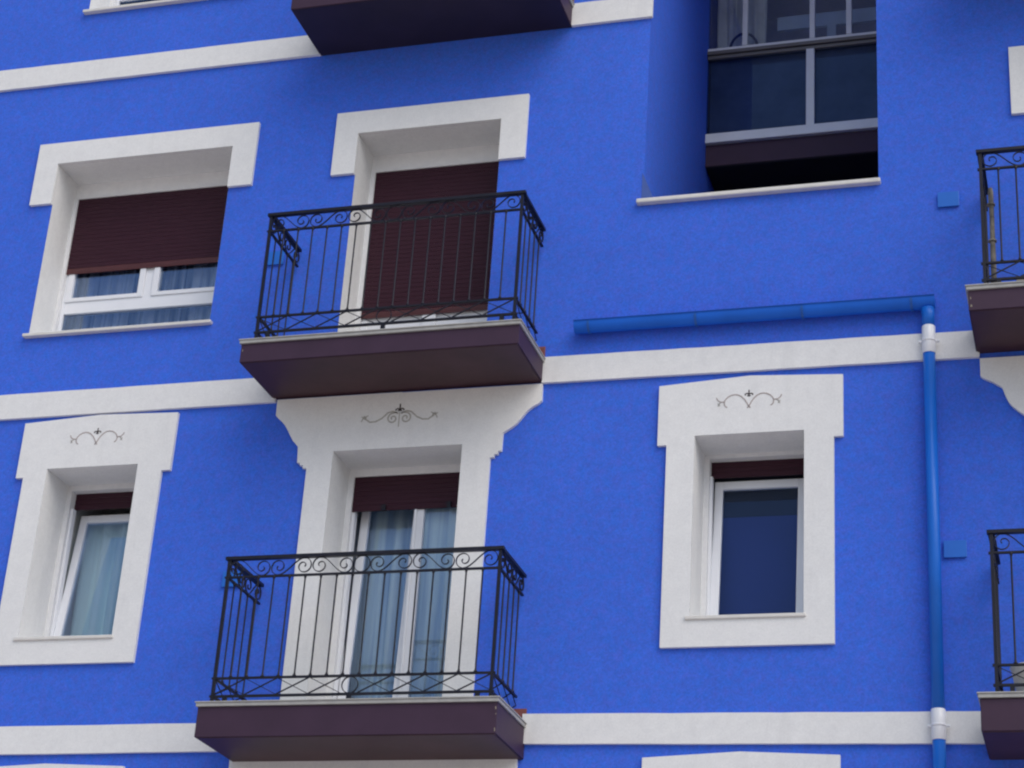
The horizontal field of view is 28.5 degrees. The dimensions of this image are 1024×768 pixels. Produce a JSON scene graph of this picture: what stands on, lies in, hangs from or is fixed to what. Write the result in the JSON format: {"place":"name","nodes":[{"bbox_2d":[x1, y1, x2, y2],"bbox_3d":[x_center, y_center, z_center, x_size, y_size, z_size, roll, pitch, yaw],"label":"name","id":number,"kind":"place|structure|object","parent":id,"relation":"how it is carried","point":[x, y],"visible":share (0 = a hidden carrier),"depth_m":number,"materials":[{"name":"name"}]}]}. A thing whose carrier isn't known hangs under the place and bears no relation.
{"place":"outdoors","nodes":[
{"label":"outdoors","id":0,"kind":"place"},
{"bbox_2d":[1010,662,1023,690],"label":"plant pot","id":1,"kind":"object","parent":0,"point":[1015,670],"visible":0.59,"depth_m":13.47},
{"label":"pavement","id":2,"kind":"structure","parent":0,"visible":0},
{"bbox_2d":[0,0,1023,767],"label":"apartment building","id":3,"kind":"structure","parent":2,"relation":"on","point":[462,214],"depth_m":16.11,"materials":[{"name":"blue paint"}]},
{"bbox_2d":[0,764,124,767],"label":"window","id":4,"kind":"structure","parent":3,"relation":"in","point":[31,765],"depth_m":15.76,"materials":[{"name":"white paint"}]},
{"bbox_2d":[0,412,179,665],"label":"window","id":5,"kind":"structure","parent":3,"relation":"in","point":[78,473],"depth_m":16.83,"materials":[{"name":"white paint"}]},
{"bbox_2d":[70,523,128,635],"bbox_3d":[-3.368,1.728,17.132,0.748,1.290,0.102,-4,-26,16],"label":"curtain","id":6,"kind":"object","parent":3,"relation":"hanging from","point":[98,585],"visible":0.45,"depth_m":17.20,"materials":[{"name":"white fabric"}]},
{"bbox_2d":[22,122,260,338],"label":"window","id":7,"kind":"structure","parent":3,"relation":"in","point":[103,208],"depth_m":18.22,"materials":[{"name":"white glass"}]},
{"bbox_2d":[83,0,202,14],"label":"window","id":8,"kind":"structure","parent":3,"relation":"in","point":[96,6],"depth_m":18.99,"materials":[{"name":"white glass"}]},
{"bbox_2d":[68,203,224,329],"bbox_3d":[-3.205,-0.983,18.252,1.648,1.580,0.077,-4,-26,16],"label":"curtain","id":9,"kind":"object","parent":3,"relation":"hanging from","point":[172,278],"visible":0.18,"depth_m":18.18,"materials":[{"name":"fabric"}]},
{"bbox_2d":[221,571,241,586],"bbox_3d":[-2.232,1.556,16.052,0.164,0.130,0.022,-4,-26,16],"label":"wall box","id":10,"kind":"object","parent":3,"relation":"attached to","point":[224,579],"visible":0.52,"depth_m":16.05,"materials":[{"name":"paint"}]},
{"bbox_2d":[267,251,284,265],"bbox_3d":[-2.030,-1.077,17.259,0.164,0.130,0.022,-4,-26,16],"label":"wall box","id":11,"kind":"object","parent":3,"relation":"attached to","point":[276,257],"visible":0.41,"depth_m":17.25,"materials":[{"name":"paint"}]},
{"bbox_2d":[229,759,517,767],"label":"balcony door","id":12,"kind":"structure","parent":3,"relation":"in","point":[475,763],"depth_m":15.00,"materials":[{"name":"white paint"}]},
{"bbox_2d":[350,510,413,697],"bbox_3d":[-1.054,1.893,16.301,0.467,2.150,0.126,-4,-26,16],"label":"curtain","id":13,"kind":"object","parent":3,"relation":"hanging from","point":[390,530],"visible":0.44,"depth_m":16.36,"materials":[{"name":"white fabric"}]},
{"bbox_2d":[276,384,542,699],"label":"balcony door","id":14,"kind":"structure","parent":3,"relation":"in","point":[360,455],"depth_m":16.11,"materials":[{"name":"white paint"}]},
{"bbox_2d":[331,94,529,331],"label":"balcony door","id":15,"kind":"structure","parent":3,"relation":"in","point":[393,164],"depth_m":17.41,"materials":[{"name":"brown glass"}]},
{"bbox_2d":[410,491,456,696],"bbox_3d":[-0.590,1.793,16.014,0.488,2.150,0.098,-4,-26,16],"label":"curtain","id":16,"kind":"object","parent":3,"relation":"hanging from","point":[440,526],"visible":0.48,"depth_m":16.05,"materials":[{"name":"white fabric"}]},
{"bbox_2d":[642,751,840,767],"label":"window","id":17,"kind":"structure","parent":3,"relation":"in","point":[740,759],"depth_m":14.25,"materials":[{"name":"white paint"}]},
{"bbox_2d":[717,0,766,47],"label":"curtain","id":18,"kind":"object","parent":3,"relation":"hanging from","point":[729,20],"visible":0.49,"depth_m":20.24,"materials":[{"name":"white fabric"}]},
{"bbox_2d":[729,33,757,46],"bbox_3d":[2.308,-2.804,19.860,0.340,1.364,0.364,-4,-26,16],"label":"garden chair","id":19,"kind":"object","parent":3,"relation":"on","point":[740,34],"visible":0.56,"depth_m":19.97,"materials":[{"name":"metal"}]},
{"bbox_2d":[657,374,843,648],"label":"window","id":20,"kind":"structure","parent":3,"relation":"in","point":[710,431],"depth_m":15.28,"materials":[{"name":"white paint"}]},
{"bbox_2d":[717,475,803,614],"bbox_3d":[1.932,1.310,15.547,0.735,1.385,0.020,-4,-26,16],"label":"roller blind","id":21,"kind":"object","parent":3,"relation":"attached to","point":[759,556],"visible":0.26,"depth_m":15.56,"materials":[{"name":"blue fabric"}]},
{"bbox_2d":[573,294,949,767],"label":"drainpipe","id":22,"kind":"object","parent":3,"relation":"attached to","point":[926,306],"visible":1,"depth_m":15.15,"materials":[{"name":"metal"}]},
{"bbox_2d":[937,191,958,207],"bbox_3d":[3.401,-1.437,15.694,0.164,0.130,0.022,-4,-26,16],"label":"wall box","id":23,"kind":"object","parent":3,"relation":"attached to","point":[948,199],"visible":1,"depth_m":15.68,"materials":[{"name":"paint"}]},
{"bbox_2d":[943,540,966,557],"bbox_3d":[3.191,1.189,14.493,0.164,0.130,0.022,-4,-26,16],"label":"wall box","id":24,"kind":"object","parent":3,"relation":"attached to","point":[955,548],"visible":1,"depth_m":14.48,"materials":[{"name":"paint"}]},
{"bbox_2d":[987,187,996,282],"bbox_3d":[3.567,-1.038,14.942,0.060,0.954,0.062,-4,-26,16],"label":"rolled reed screen","id":25,"kind":"object","parent":3,"relation":"on","point":[992,241],"visible":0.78,"depth_m":14.96,"materials":[{"name":"beige wicker"}]},
{"bbox_2d":[980,356,1023,415],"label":"balcony door","id":26,"kind":"structure","parent":3,"relation":"in","point":[1007,373],"depth_m":14.93,"materials":[{"name":"white paint"}]},
{"bbox_2d":[1008,46,1023,115],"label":"balcony door","id":27,"kind":"structure","parent":3,"relation":"in","point":[1016,54],"depth_m":15.95,"materials":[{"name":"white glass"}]}
]}

